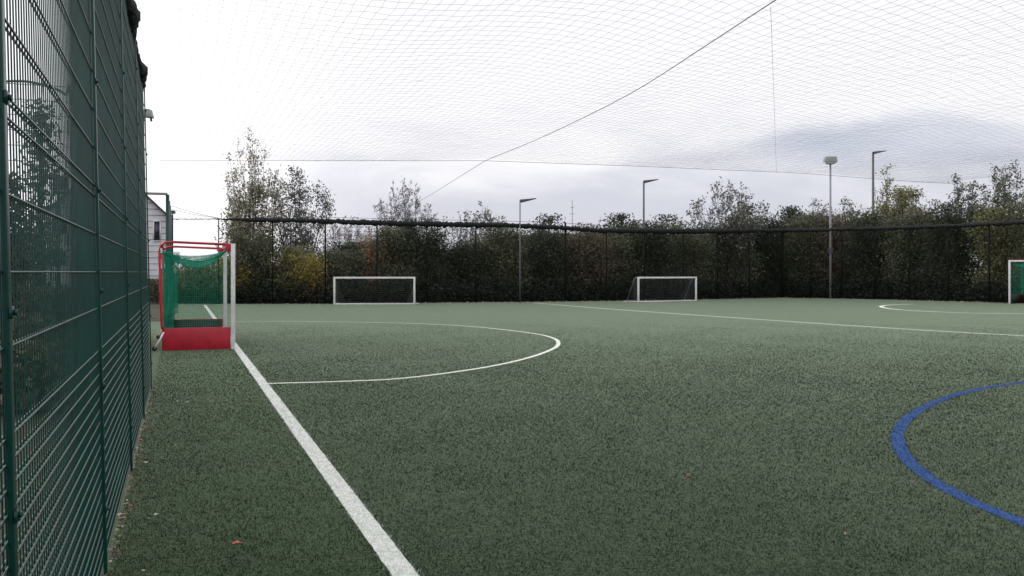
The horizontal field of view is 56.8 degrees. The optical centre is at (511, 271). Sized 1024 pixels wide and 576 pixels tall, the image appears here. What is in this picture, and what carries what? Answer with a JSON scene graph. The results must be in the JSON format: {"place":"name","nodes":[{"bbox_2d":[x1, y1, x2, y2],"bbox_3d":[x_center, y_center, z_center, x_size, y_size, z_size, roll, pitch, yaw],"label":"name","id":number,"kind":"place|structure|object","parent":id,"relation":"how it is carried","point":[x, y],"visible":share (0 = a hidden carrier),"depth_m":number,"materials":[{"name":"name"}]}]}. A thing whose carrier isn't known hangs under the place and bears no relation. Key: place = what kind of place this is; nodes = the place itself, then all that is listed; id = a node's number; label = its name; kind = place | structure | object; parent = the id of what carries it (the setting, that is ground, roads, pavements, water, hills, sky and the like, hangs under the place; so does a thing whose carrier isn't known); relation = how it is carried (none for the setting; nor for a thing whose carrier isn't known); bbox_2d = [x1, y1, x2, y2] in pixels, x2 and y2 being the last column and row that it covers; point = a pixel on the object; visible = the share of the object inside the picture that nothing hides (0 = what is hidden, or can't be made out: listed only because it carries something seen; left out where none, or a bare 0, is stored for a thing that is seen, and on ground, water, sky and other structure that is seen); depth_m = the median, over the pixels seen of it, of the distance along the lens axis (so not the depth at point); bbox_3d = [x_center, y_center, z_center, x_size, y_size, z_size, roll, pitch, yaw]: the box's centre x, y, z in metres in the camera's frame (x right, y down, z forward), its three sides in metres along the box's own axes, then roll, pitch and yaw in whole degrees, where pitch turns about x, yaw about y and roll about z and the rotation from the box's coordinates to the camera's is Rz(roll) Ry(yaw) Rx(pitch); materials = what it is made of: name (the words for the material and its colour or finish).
{"place":"outdoors","nodes":[
{"label":"outdoors","id":0,"kind":"place"},
{"bbox_2d":[43,177,165,285],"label":"house","id":1,"kind":"structure","parent":0,"point":[157,223],"depth_m":54.86,"materials":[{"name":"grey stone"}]},
{"bbox_2d":[153,220,160,241],"bbox_3d":[-20.577,-2.370,54.901,0.420,1.220,0.070,0,0,-20],"label":"window","id":2,"kind":"structure","parent":1,"relation":"in","point":[156,224],"depth_m":54.88,"materials":[{"name":"white paint"}]},
{"bbox_2d":[0,274,1023,575],"bbox_3d":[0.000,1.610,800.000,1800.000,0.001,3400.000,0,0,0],"label":"ground","id":3,"kind":"structure","parent":0,"point":[152,314],"depth_m":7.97,"materials":[{"name":"green plastic"}]},
{"bbox_2d":[9,171,57,307],"bbox_3d":[-8.216,-0.004,14.895,1.953,3.215,2.290,0,0,0],"label":"tree","id":4,"kind":"object","parent":3,"relation":"on","point":[22,239],"visible":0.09,"depth_m":15.05,"materials":[{"name":"green plant"}]},
{"bbox_2d":[0,312,67,367],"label":"shrub","id":5,"kind":"object","parent":3,"relation":"on","point":[32,326],"visible":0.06,"depth_m":13.80,"materials":[{"name":"green plant"}]},
{"bbox_2d":[11,243,61,304],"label":"shrub","id":6,"kind":"object","parent":3,"relation":"on","point":[31,273],"visible":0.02,"depth_m":17.77,"materials":[{"name":"green plant"}]},
{"bbox_2d":[0,337,76,411],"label":"shrub","id":7,"kind":"object","parent":3,"relation":"on","point":[31,373],"visible":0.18,"depth_m":10.72,"materials":[{"name":"green plant"}]},
{"bbox_2d":[7,80,73,432],"bbox_3d":[-4.675,-0.188,9.000,1.027,3.577,0.021,0,0,0],"label":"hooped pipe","id":8,"kind":"object","parent":3,"relation":"on","point":[71,172],"visible":0.1,"depth_m":8.99,"materials":[{"name":"metal"}]},
{"bbox_2d":[13,98,67,294],"bbox_3d":[-8.497,-0.772,17.016,1.106,4.749,1.089,0,0,-38],"label":"tree","id":9,"kind":"object","parent":3,"relation":"on","point":[38,189],"visible":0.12,"depth_m":16.97,"materials":[{"name":"green plant"}]},
{"bbox_2d":[0,0,152,575],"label":"fence","id":10,"kind":"object","parent":3,"relation":"on","point":[102,111],"visible":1,"depth_m":4.05,"materials":[{"name":"green metal"}]},
{"bbox_2d":[56,192,171,320],"bbox_3d":[-13.876,-0.481,38.306,3.247,4.162,17.354,0,0,-9],"label":"fence","id":11,"kind":"object","parent":3,"relation":"on","point":[168,224],"visible":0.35,"depth_m":30.55,"materials":[{"name":"metal"}]},
{"bbox_2d":[104,388,177,575],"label":"leaf litter","id":12,"kind":"object","parent":3,"relation":"on","point":[117,529],"visible":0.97,"depth_m":6.59,"materials":[{"name":"brown plant"}]},
{"bbox_2d":[146,109,153,121],"bbox_3d":[-9.632,-1.345,25.000,0.334,5.891,0.237,0,0,0],"label":"floodlight","id":13,"kind":"object","parent":3,"relation":"on","point":[149,113],"visible":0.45,"depth_m":24.91,"materials":[{"name":"metal"}]},
{"bbox_2d":[150,278,178,302],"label":"shrub","id":14,"kind":"object","parent":3,"relation":"on","point":[155,282],"visible":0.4,"depth_m":47.78,"materials":[{"name":"green plant"}]},
{"bbox_2d":[171,210,175,301],"bbox_3d":[-15.748,-0.627,43.975,0.200,4.453,0.250,0,0,0],"label":"camera mast","id":15,"kind":"object","parent":3,"relation":"on","point":[173,212],"visible":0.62,"depth_m":43.98,"materials":[{"name":"metal"}]},
{"bbox_2d":[152,241,234,350],"bbox_3d":[-7.083,0.482,21.043,1.609,2.225,3.740,0,0,-19],"label":"hockey goal","id":16,"kind":"object","parent":3,"relation":"on","point":[195,334],"visible":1,"depth_m":19.46,"materials":[{"name":"white paint"}]},
{"bbox_2d":[174,260,220,302],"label":"shrub","id":17,"kind":"object","parent":3,"relation":"on","point":[194,276],"visible":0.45,"depth_m":48.38,"materials":[{"name":"green plant"}]},
{"bbox_2d":[204,256,264,302],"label":"shrub","id":18,"kind":"object","parent":3,"relation":"on","point":[228,270],"visible":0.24,"depth_m":48.76,"materials":[{"name":"green plant"}]},
{"bbox_2d":[214,181,282,261],"bbox_3d":[-14.706,-1.751,53.169,3.965,6.728,3.936,0,0,33],"label":"tree","id":19,"kind":"object","parent":3,"relation":"on","point":[254,202],"visible":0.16,"depth_m":53.03,"materials":[{"name":"green plant"}]},
{"bbox_2d":[217,228,282,302],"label":"shrub","id":20,"kind":"object","parent":3,"relation":"on","point":[252,250],"visible":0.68,"depth_m":49.30,"materials":[{"name":"green plant"}]},
{"bbox_2d":[221,126,291,283],"bbox_3d":[-13.832,-3.111,51.591,3.823,9.467,2.788,0,0,0],"label":"tree","id":21,"kind":"object","parent":3,"relation":"on","point":[233,214],"visible":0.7,"depth_m":51.22,"materials":[{"name":"green plant"}]},
{"bbox_2d":[255,245,327,297],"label":"shrub","id":22,"kind":"object","parent":3,"relation":"on","point":[287,265],"visible":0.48,"depth_m":49.53,"materials":[{"name":"green plant"}]},
{"bbox_2d":[266,165,335,256],"bbox_3d":[-11.569,-2.124,52.247,3.571,7.482,3.266,0,0,0],"label":"tree","id":23,"kind":"object","parent":3,"relation":"on","point":[308,238],"visible":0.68,"depth_m":52.11,"materials":[{"name":"green plant"}]},
{"bbox_2d":[279,254,333,301],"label":"shrub","id":24,"kind":"object","parent":3,"relation":"on","point":[309,274],"visible":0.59,"depth_m":48.68,"materials":[{"name":"yellow plant"}]},
{"bbox_2d":[204,305,419,575],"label":"goal line","id":25,"kind":"object","parent":3,"relation":"on","point":[393,559],"visible":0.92,"depth_m":6.86,"materials":[{"name":"white paint"}]},
{"bbox_2d":[306,249,371,291],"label":"shrub","id":26,"kind":"object","parent":3,"relation":"on","point":[346,263],"visible":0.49,"depth_m":50.05,"materials":[{"name":"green plant"}]},
{"bbox_2d":[313,214,372,253],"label":"bare tree","id":27,"kind":"object","parent":3,"relation":"on","point":[339,234],"visible":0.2,"depth_m":67.84,"materials":[{"name":"grey plant"}]},
{"bbox_2d":[324,242,393,282],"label":"shrub","id":28,"kind":"object","parent":3,"relation":"on","point":[350,246],"visible":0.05,"depth_m":53.28,"materials":[{"name":"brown plant"}]},
{"bbox_2d":[353,231,391,291],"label":"shrub","id":29,"kind":"object","parent":3,"relation":"on","point":[373,273],"visible":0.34,"depth_m":50.63,"materials":[{"name":"green plant"}]},
{"bbox_2d":[333,277,418,304],"bbox_3d":[-6.717,0.916,46.653,4.217,1.360,1.065,0,0,-2],"label":"goal","id":30,"kind":"object","parent":3,"relation":"on","point":[335,279],"visible":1,"depth_m":46.20,"materials":[{"name":"white paint"}]},
{"bbox_2d":[228,321,560,383],"bbox_3d":[-2.943,1.590,23.136,7.697,0.020,18.036,0,0,-20],"label":"goal area line","id":31,"kind":"object","parent":3,"relation":"on","point":[558,343],"visible":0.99,"depth_m":16.48,"materials":[{"name":"white paint"}]},
{"bbox_2d":[365,226,431,296],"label":"shrub","id":32,"kind":"object","parent":3,"relation":"on","point":[390,237],"visible":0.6,"depth_m":50.50,"materials":[{"name":"green plant"}]},
{"bbox_2d":[365,178,436,241],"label":"bare tree","id":33,"kind":"object","parent":3,"relation":"on","point":[407,216],"visible":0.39,"depth_m":65.55,"materials":[{"name":"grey plant"}]},
{"bbox_2d":[389,217,456,291],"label":"shrub","id":34,"kind":"object","parent":3,"relation":"on","point":[433,245],"visible":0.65,"depth_m":50.92,"materials":[{"name":"green plant"}]},
{"bbox_2d":[421,251,511,282],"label":"shrub","id":35,"kind":"object","parent":3,"relation":"on","point":[446,268],"visible":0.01,"depth_m":54.53,"materials":[{"name":"green plant"}]},
{"bbox_2d":[443,211,491,249],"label":"tree","id":36,"kind":"object","parent":3,"relation":"on","point":[465,236],"visible":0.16,"depth_m":61.70,"materials":[{"name":"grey plant"}]},
{"bbox_2d":[441,239,495,296],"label":"shrub","id":37,"kind":"object","parent":3,"relation":"on","point":[464,260],"visible":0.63,"depth_m":51.85,"materials":[{"name":"green plant"}]},
{"bbox_2d":[453,201,506,245],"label":"tree","id":38,"kind":"object","parent":3,"relation":"on","point":[485,214],"visible":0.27,"depth_m":57.95,"materials":[{"name":"green plant"}]},
{"bbox_2d":[458,236,502,282],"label":"shrub","id":39,"kind":"object","parent":3,"relation":"on","point":[479,238],"visible":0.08,"depth_m":53.48,"materials":[{"name":"green plant"}]},
{"bbox_2d":[471,227,540,299],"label":"shrub","id":40,"kind":"object","parent":3,"relation":"on","point":[504,250],"visible":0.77,"depth_m":52.24,"materials":[{"name":"green plant"}]},
{"bbox_2d":[519,198,535,302],"bbox_3d":[0.823,-1.122,49.300,0.887,5.444,0.259,0,0,0],"label":"street lamp","id":41,"kind":"object","parent":3,"relation":"on","point":[522,200],"visible":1,"depth_m":49.28,"materials":[{"name":"metal"}]},
{"bbox_2d":[521,228,574,296],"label":"shrub","id":42,"kind":"object","parent":3,"relation":"on","point":[541,257],"visible":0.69,"depth_m":52.79,"materials":[{"name":"green plant"}]},
{"bbox_2d":[524,213,575,234],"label":"tree","id":43,"kind":"object","parent":3,"relation":"on","point":[550,218],"visible":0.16,"depth_m":57.05,"materials":[{"name":"green plant"}]},
{"bbox_2d":[504,233,595,292],"bbox_3d":[2.085,-0.357,56.215,7.028,3.942,5.068,0,0,0],"label":"shrub","id":44,"kind":"object","parent":3,"relation":"on","point":[529,257],"visible":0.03,"depth_m":55.76,"materials":[{"name":"green plant"}]},
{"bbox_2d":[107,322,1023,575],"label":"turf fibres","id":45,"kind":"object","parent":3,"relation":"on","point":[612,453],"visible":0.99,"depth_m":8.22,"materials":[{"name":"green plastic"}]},
{"bbox_2d":[555,222,624,299],"bbox_3d":[4.122,-0.620,53.976,4.809,4.457,3.297,0,0,0],"label":"shrub","id":46,"kind":"object","parent":3,"relation":"on","point":[578,265],"visible":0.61,"depth_m":53.61,"materials":[{"name":"green plant"}]},
{"bbox_2d":[173,263,1021,303],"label":"undergrowth","id":47,"kind":"object","parent":3,"relation":"on","point":[433,295],"visible":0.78,"depth_m":51.55,"materials":[{"name":"green plant"}]},
{"bbox_2d":[173,216,1023,303],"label":"perimeter fence","id":48,"kind":"object","parent":3,"relation":"on","point":[359,231],"visible":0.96,"depth_m":51.10,"materials":[{"name":"black metal"}]},
{"bbox_2d":[389,0,775,218],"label":"support rope","id":49,"kind":"object","parent":48,"relation":"on","point":[624,96],"visible":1,"depth_m":27.80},
{"bbox_2d":[163,0,1023,182],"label":"roof net","id":50,"kind":"object","parent":49,"relation":"on","point":[283,145],"visible":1,"depth_m":29.60,"materials":[{"name":"white fabric"}]},
{"bbox_2d":[160,160,1014,186],"bbox_3d":[9.548,-5.380,51.171,54.026,0.019,4.329,0,0,-16],"label":"edge cable","id":51,"kind":"object","parent":50,"relation":"attached to","point":[467,160],"visible":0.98,"depth_m":45.80,"materials":[{"name":"grey metal"}]},
{"bbox_2d":[771,25,776,172],"bbox_3d":[9.768,-5.350,35.215,0.012,0.007,33.462,0,0,16],"label":"net seam cord","id":52,"kind":"object","parent":50,"relation":"attached to","point":[773,84],"visible":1,"depth_m":27.02,"materials":[{"name":"fabric"}]},
{"bbox_2d":[200,297,1005,303],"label":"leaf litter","id":53,"kind":"object","parent":3,"relation":"on","point":[608,300],"visible":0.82,"depth_m":50.69,"materials":[{"name":"brown plant"}]},
{"bbox_2d":[582,224,648,293],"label":"shrub","id":54,"kind":"object","parent":3,"relation":"on","point":[621,252],"visible":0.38,"depth_m":54.75,"materials":[{"name":"green plant"}]},
{"bbox_2d":[594,212,642,259],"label":"tree","id":55,"kind":"object","parent":3,"relation":"on","point":[621,218],"visible":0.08,"depth_m":58.36,"materials":[{"name":"green plant"}]},
{"bbox_2d":[589,228,667,285],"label":"shrub","id":56,"kind":"object","parent":3,"relation":"on","point":[629,244],"visible":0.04,"depth_m":57.05,"materials":[{"name":"green plant"}]},
{"bbox_2d":[643,179,657,281],"bbox_3d":[8.107,-1.920,55.500,0.915,7.040,0.259,0,0,0],"label":"street lamp","id":57,"kind":"object","parent":3,"relation":"on","point":[645,181],"visible":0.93,"depth_m":55.45,"materials":[{"name":"metal"}]},
{"bbox_2d":[616,219,686,296],"bbox_3d":[7.977,-0.741,55.490,4.474,4.696,3.321,0,0,-24],"label":"shrub","id":58,"kind":"object","parent":3,"relation":"on","point":[663,258],"visible":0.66,"depth_m":55.36,"materials":[{"name":"green plant"}]},
{"bbox_2d":[624,277,696,302],"bbox_3d":[8.069,0.926,51.082,4.339,1.340,1.065,0,0,-31],"label":"goal","id":59,"kind":"object","parent":3,"relation":"on","point":[638,290],"visible":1,"depth_m":50.93,"materials":[{"name":"white paint"}]},
{"bbox_2d":[641,214,682,286],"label":"tree","id":60,"kind":"object","parent":3,"relation":"on","point":[664,216],"visible":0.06,"depth_m":60.95,"materials":[{"name":"green plant"}]},
{"bbox_2d":[661,220,720,297],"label":"shrub","id":61,"kind":"object","parent":3,"relation":"on","point":[693,256],"visible":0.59,"depth_m":56.47,"materials":[{"name":"green plant"}]},
{"bbox_2d":[665,228,750,280],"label":"shrub","id":62,"kind":"object","parent":3,"relation":"on","point":[701,256],"visible":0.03,"depth_m":59.26,"materials":[{"name":"green plant"}]},
{"bbox_2d":[685,176,770,297],"bbox_3d":[13.218,-2.084,58.152,5.160,7.410,3.490,0,0,15],"label":"tree","id":63,"kind":"object","parent":3,"relation":"on","point":[729,198],"visible":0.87,"depth_m":57.51,"materials":[{"name":"green plant"}]},
{"bbox_2d":[704,215,767,293],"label":"shrub","id":64,"kind":"object","parent":3,"relation":"on","point":[744,261],"visible":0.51,"depth_m":58.04,"materials":[{"name":"green plant"}]},
{"bbox_2d":[720,203,764,295],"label":"tree","id":65,"kind":"object","parent":3,"relation":"on","point":[752,212],"visible":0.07,"depth_m":62.05,"materials":[{"name":"green plant"}]},
{"bbox_2d":[737,213,797,296],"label":"shrub","id":66,"kind":"object","parent":3,"relation":"on","point":[769,264],"visible":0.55,"depth_m":59.65,"materials":[{"name":"green plant"}]},
{"bbox_2d":[742,219,811,277],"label":"shrub","id":67,"kind":"object","parent":3,"relation":"on","point":[779,247],"visible":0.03,"depth_m":63.04,"materials":[{"name":"green plant"}]},
{"bbox_2d":[540,303,1020,335],"bbox_3d":[7.292,1.590,34.898,0.822,0.020,30.840,0,0,-25],"label":"halfway line","id":68,"kind":"object","parent":3,"relation":"on","point":[802,322],"visible":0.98,"depth_m":29.95,"materials":[{"name":"white paint"}]},
{"bbox_2d":[775,205,809,281],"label":"tree","id":69,"kind":"object","parent":3,"relation":"on","point":[789,211],"visible":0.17,"depth_m":64.26,"materials":[{"name":"green plant"}]},
{"bbox_2d":[776,212,837,296],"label":"shrub","id":70,"kind":"object","parent":3,"relation":"on","point":[798,241],"visible":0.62,"depth_m":60.07,"materials":[{"name":"green plant"}]},
{"bbox_2d":[787,198,840,282],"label":"tree","id":71,"kind":"object","parent":3,"relation":"on","point":[814,203],"visible":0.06,"depth_m":64.08,"materials":[{"name":"green plant"}]},
{"bbox_2d":[800,210,859,289],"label":"shrub","id":72,"kind":"object","parent":3,"relation":"on","point":[837,221],"visible":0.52,"depth_m":59.74,"materials":[{"name":"green plant"}]},
{"bbox_2d":[823,156,837,297],"bbox_3d":[19.364,-2.701,57.661,0.716,8.603,0.546,0,0,0],"label":"floodlight","id":73,"kind":"object","parent":3,"relation":"on","point":[832,160],"visible":0.91,"depth_m":57.58,"materials":[{"name":"white paint"}]},
{"bbox_2d":[784,212,893,282],"bbox_3d":[21.396,-1.097,61.833,8.324,5.421,5.689,0,0,0],"label":"shrub","id":74,"kind":"object","parent":3,"relation":"on","point":[837,235],"visible":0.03,"depth_m":61.34,"materials":[{"name":"green plant"}]},
{"bbox_2d":[828,196,860,221],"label":"tree","id":75,"kind":"object","parent":3,"relation":"on","point":[850,207],"visible":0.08,"depth_m":63.75,"materials":[{"name":"green plant"}]},
{"bbox_2d":[832,209,898,297],"bbox_3d":[21.865,-1.128,57.787,4.467,5.471,3.109,0,0,18],"label":"shrub","id":76,"kind":"object","parent":3,"relation":"on","point":[869,269],"visible":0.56,"depth_m":57.50,"materials":[{"name":"green plant"}]},
{"bbox_2d":[872,150,885,212],"bbox_3d":[23.623,-3.111,61.000,0.933,9.423,0.259,0,0,0],"label":"street lamp","id":77,"kind":"object","parent":3,"relation":"on","point":[874,152],"visible":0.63,"depth_m":60.94,"materials":[{"name":"metal"}]},
{"bbox_2d":[860,163,906,296],"bbox_3d":[24.875,-2.791,62.150,3.970,8.827,2.956,0,0,0],"label":"tree","id":78,"kind":"object","parent":3,"relation":"on","point":[886,185],"visible":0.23,"depth_m":62.58,"materials":[{"name":"green plant"}]},
{"bbox_2d":[860,184,926,279],"bbox_3d":[25.105,-1.965,59.817,5.734,7.155,4.328,0,0,0],"label":"tree","id":79,"kind":"object","parent":3,"relation":"on","point":[903,195],"visible":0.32,"depth_m":60.02,"materials":[{"name":"green plant"}]},
{"bbox_2d":[871,206,941,298],"bbox_3d":[23.424,-1.136,56.273,4.464,5.486,3.411,0,0,-27],"label":"shrub","id":80,"kind":"object","parent":3,"relation":"on","point":[900,263],"visible":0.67,"depth_m":55.78,"materials":[{"name":"green plant"}]},
{"bbox_2d":[882,213,976,289],"bbox_3d":[25.491,-1.028,58.263,7.245,5.282,4.669,0,0,0],"label":"shrub","id":81,"kind":"object","parent":3,"relation":"on","point":[921,240],"visible":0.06,"depth_m":57.64,"materials":[{"name":"green plant"}]},
{"bbox_2d":[917,199,953,218],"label":"tree","id":82,"kind":"object","parent":3,"relation":"on","point":[948,202],"visible":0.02,"depth_m":59.35,"materials":[{"name":"green plant"}]},
{"bbox_2d":[879,304,1013,313],"bbox_3d":[18.900,1.592,40.809,5.776,0.001,11.314,0,0,-19],"label":"arc line","id":83,"kind":"object","parent":3,"relation":"on","point":[932,311],"visible":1,"depth_m":38.20,"materials":[{"name":"white paint"}]},
{"bbox_2d":[912,201,984,299],"bbox_3d":[24.850,-1.184,53.912,4.525,5.582,3.288,0,0,0],"label":"shrub","id":84,"kind":"object","parent":3,"relation":"on","point":[940,249],"visible":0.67,"depth_m":53.61,"materials":[{"name":"green plant"}]},
{"bbox_2d":[888,381,1023,526],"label":"blue centre line","id":85,"kind":"object","parent":3,"relation":"on","point":[906,458],"visible":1,"depth_m":8.02,"materials":[{"name":"blue paint"}]},
{"bbox_2d":[938,173,984,286],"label":"tree","id":86,"kind":"object","parent":3,"relation":"on","point":[958,197],"visible":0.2,"depth_m":56.76,"materials":[{"name":"green plant"}]},
{"bbox_2d":[959,207,1022,285],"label":"shrub","id":87,"kind":"object","parent":3,"relation":"on","point":[972,214],"visible":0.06,"depth_m":54.49,"materials":[{"name":"green plant"}]},
{"bbox_2d":[960,202,1023,291],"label":"shrub","id":88,"kind":"object","parent":3,"relation":"on","point":[993,215],"visible":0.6,"depth_m":51.91,"materials":[{"name":"green plant"}]},
{"bbox_2d":[968,159,1023,273],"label":"tree","id":89,"kind":"object","parent":3,"relation":"on","point":[1007,198],"visible":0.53,"depth_m":52.55,"materials":[{"name":"green plant"}]},
{"bbox_2d":[999,198,1023,285],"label":"shrub","id":90,"kind":"object","parent":3,"relation":"on","point":[1017,215],"visible":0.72,"depth_m":50.54,"materials":[{"name":"green plant"}]},
{"bbox_2d":[1008,260,1023,303],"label":"hockey goal","id":91,"kind":"object","parent":3,"relation":"on","point":[1016,298],"visible":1,"depth_m":47.58,"materials":[{"name":"white paint"}]},
{"bbox_2d":[5,0,1023,270],"label":"sky","id":92,"kind":"structure","parent":0,"point":[597,190],"materials":[{"name":"white"}]}
]}

